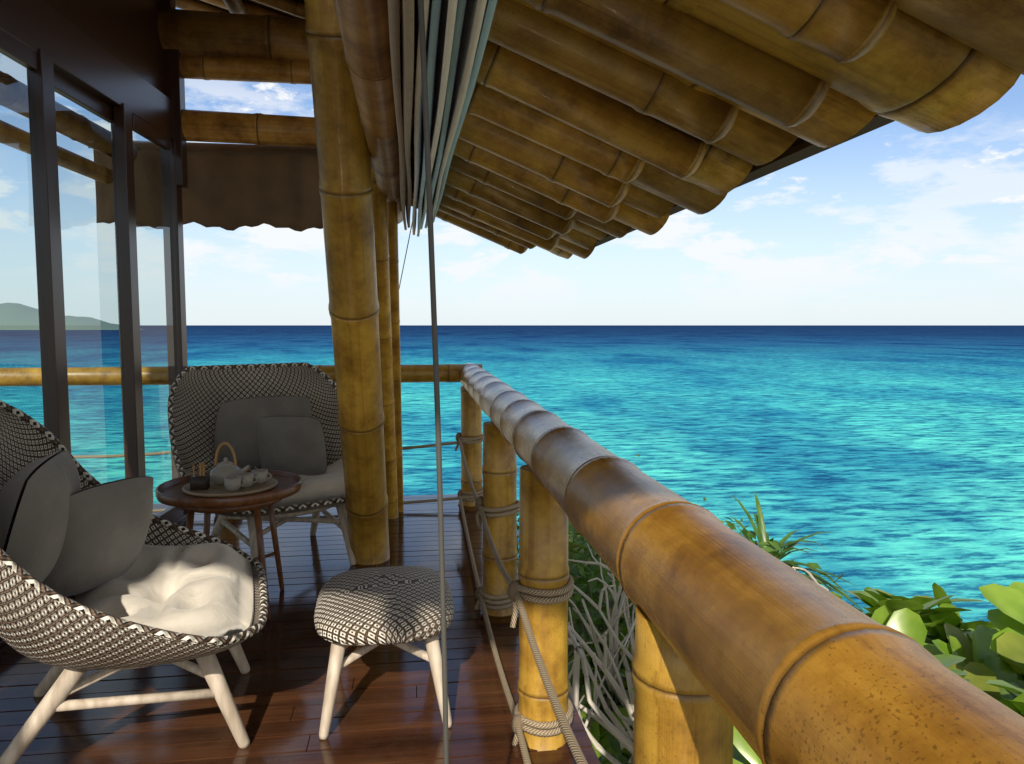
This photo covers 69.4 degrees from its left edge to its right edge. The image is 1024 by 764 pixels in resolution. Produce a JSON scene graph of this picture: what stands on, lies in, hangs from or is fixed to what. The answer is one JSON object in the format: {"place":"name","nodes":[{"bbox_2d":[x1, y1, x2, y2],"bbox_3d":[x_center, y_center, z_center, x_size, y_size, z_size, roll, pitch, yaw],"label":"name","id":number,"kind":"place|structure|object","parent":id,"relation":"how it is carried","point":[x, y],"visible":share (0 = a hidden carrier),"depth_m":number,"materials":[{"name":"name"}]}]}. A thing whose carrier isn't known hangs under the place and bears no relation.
{"place":"outdoors","nodes":[
{"label":"outdoors","id":0,"kind":"place"},
{"bbox_2d":[0,303,141,329],"bbox_3d":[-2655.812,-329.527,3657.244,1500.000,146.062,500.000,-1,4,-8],"label":"island hill","id":1,"kind":"structure","parent":0,"point":[15,316],"depth_m":3551.02,"materials":[{"name":"green plant"}]},
{"bbox_2d":[0,325,1023,621],"bbox_3d":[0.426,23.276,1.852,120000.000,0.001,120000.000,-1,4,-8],"label":"sea","id":2,"kind":"structure","parent":0,"point":[886,457],"depth_m":191.45,"materials":[{"name":"liquid"}]},
{"bbox_2d":[0,7,1023,324],"label":"sky","id":3,"kind":"structure","parent":0,"point":[894,223],"materials":[{"name":"blue"}]},
{"bbox_2d":[400,0,1023,258],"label":"roof bamboo tiles","id":4,"kind":"object","parent":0,"point":[587,125],"visible":0.77,"depth_m":1.74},
{"bbox_2d":[595,114,894,246],"bbox_3d":[0.128,-0.998,2.720,1.315,0.590,4.550,-1,4,-8],"label":"roof cover","id":5,"kind":"object","parent":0,"point":[798,150],"depth_m":2.17,"materials":[{"name":"brown wood"}]},
{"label":"cliff terrain","id":6,"kind":"structure","parent":0,"visible":0},
{"bbox_2d":[517,531,828,763],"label":"dead branches","id":7,"kind":"object","parent":6,"relation":"on","point":[621,735],"visible":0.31,"depth_m":4.02,"materials":[{"name":"grey wood"}]},
{"bbox_2d":[517,454,854,763],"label":"slope bushes","id":8,"kind":"object","parent":6,"relation":"on","point":[578,549],"visible":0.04,"depth_m":5.89,"materials":[{"name":"green plant"}]},
{"bbox_2d":[568,582,1023,763],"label":"leaf shrub","id":9,"kind":"object","parent":6,"relation":"on","point":[986,657],"visible":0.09,"depth_m":3.01,"materials":[{"name":"green plant"}]},
{"bbox_2d":[729,491,866,613],"bbox_3d":[2.787,3.216,8.986,1.945,4.646,6.198,1,5,14],"label":"plant","id":10,"kind":"object","parent":6,"relation":"on","point":[762,534],"visible":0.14,"depth_m":6.70,"materials":[{"name":"green plant"}]},
{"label":"deck stilts","id":11,"kind":"object","parent":6,"relation":"on","visible":0},
{"bbox_2d":[0,494,599,763],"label":"deck floor","id":12,"kind":"structure","parent":11,"relation":"on","point":[386,710],"depth_m":2.73,"materials":[{"name":"brown wood"}]},
{"bbox_2d":[0,0,187,646],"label":"glass wall frame","id":13,"kind":"object","parent":12,"relation":"on","point":[114,63],"visible":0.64,"depth_m":4.25,"materials":[{"name":"brown"}]},
{"bbox_2d":[0,0,405,223],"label":"roof beams","id":14,"kind":"structure","parent":13,"relation":"attached to","point":[208,45],"depth_m":4.91,"materials":[{"name":"brown wood"}]},
{"bbox_2d":[88,141,322,231],"bbox_3d":[-2.070,-1.404,5.335,1.820,0.617,0.063,-1,4,-8],"label":"canvas blind","id":15,"kind":"object","parent":14,"relation":"hanging from","point":[232,187],"visible":0.63,"depth_m":5.33,"materials":[{"name":"brown fabric"}]},
{"bbox_2d":[175,0,305,18],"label":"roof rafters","id":16,"kind":"object","parent":14,"relation":"on","point":[289,8],"visible":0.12,"depth_m":5.37,"materials":[{"name":"brown wood"}]},
{"bbox_2d":[387,0,496,763],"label":"curtain bundle","id":17,"kind":"object","parent":14,"relation":"hanging from","point":[442,62],"visible":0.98,"depth_m":1.60,"materials":[{"name":"fabric"}]},
{"bbox_2d":[0,400,267,763],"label":"lounge chair","id":18,"kind":"object","parent":12,"relation":"on","point":[110,578],"visible":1,"depth_m":2.33,"materials":[{"name":"grey wicker"}]},
{"bbox_2d":[155,442,301,619],"bbox_3d":[-1.336,0.687,3.533,0.650,0.790,0.650,-1,4,-8],"label":"tray table","id":19,"kind":"object","parent":12,"relation":"on","point":[225,486],"visible":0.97,"depth_m":3.41,"materials":[{"name":"brown wood"}]},
{"bbox_2d":[168,362,356,565],"bbox_3d":[-1.341,0.474,4.267,1.109,1.118,0.937,-3,6,-38],"label":"lounge chair","id":20,"kind":"object","parent":12,"relation":"on","point":[278,416],"visible":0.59,"depth_m":4.30,"materials":[{"name":"grey wicker"}]},
{"bbox_2d":[304,0,403,564],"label":"bamboo post","id":21,"kind":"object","parent":12,"relation":"on","point":[360,219],"depth_m":3.42,"materials":[{"name":"brown wood"}]},
{"bbox_2d":[314,566,453,739],"bbox_3d":[-0.464,0.943,2.712,0.490,0.411,0.620,-1,4,-10],"label":"footstool","id":22,"kind":"object","parent":12,"relation":"on","point":[368,609],"visible":0.98,"depth_m":2.50,"materials":[{"name":"woven wicker"},{"name":"pale wood"}]},
{"bbox_2d":[0,363,1023,763],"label":"bamboo railing","id":23,"kind":"object","parent":12,"relation":"on","point":[772,659],"visible":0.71,"depth_m":1.11,"materials":[{"name":"brown wood"}]}
]}

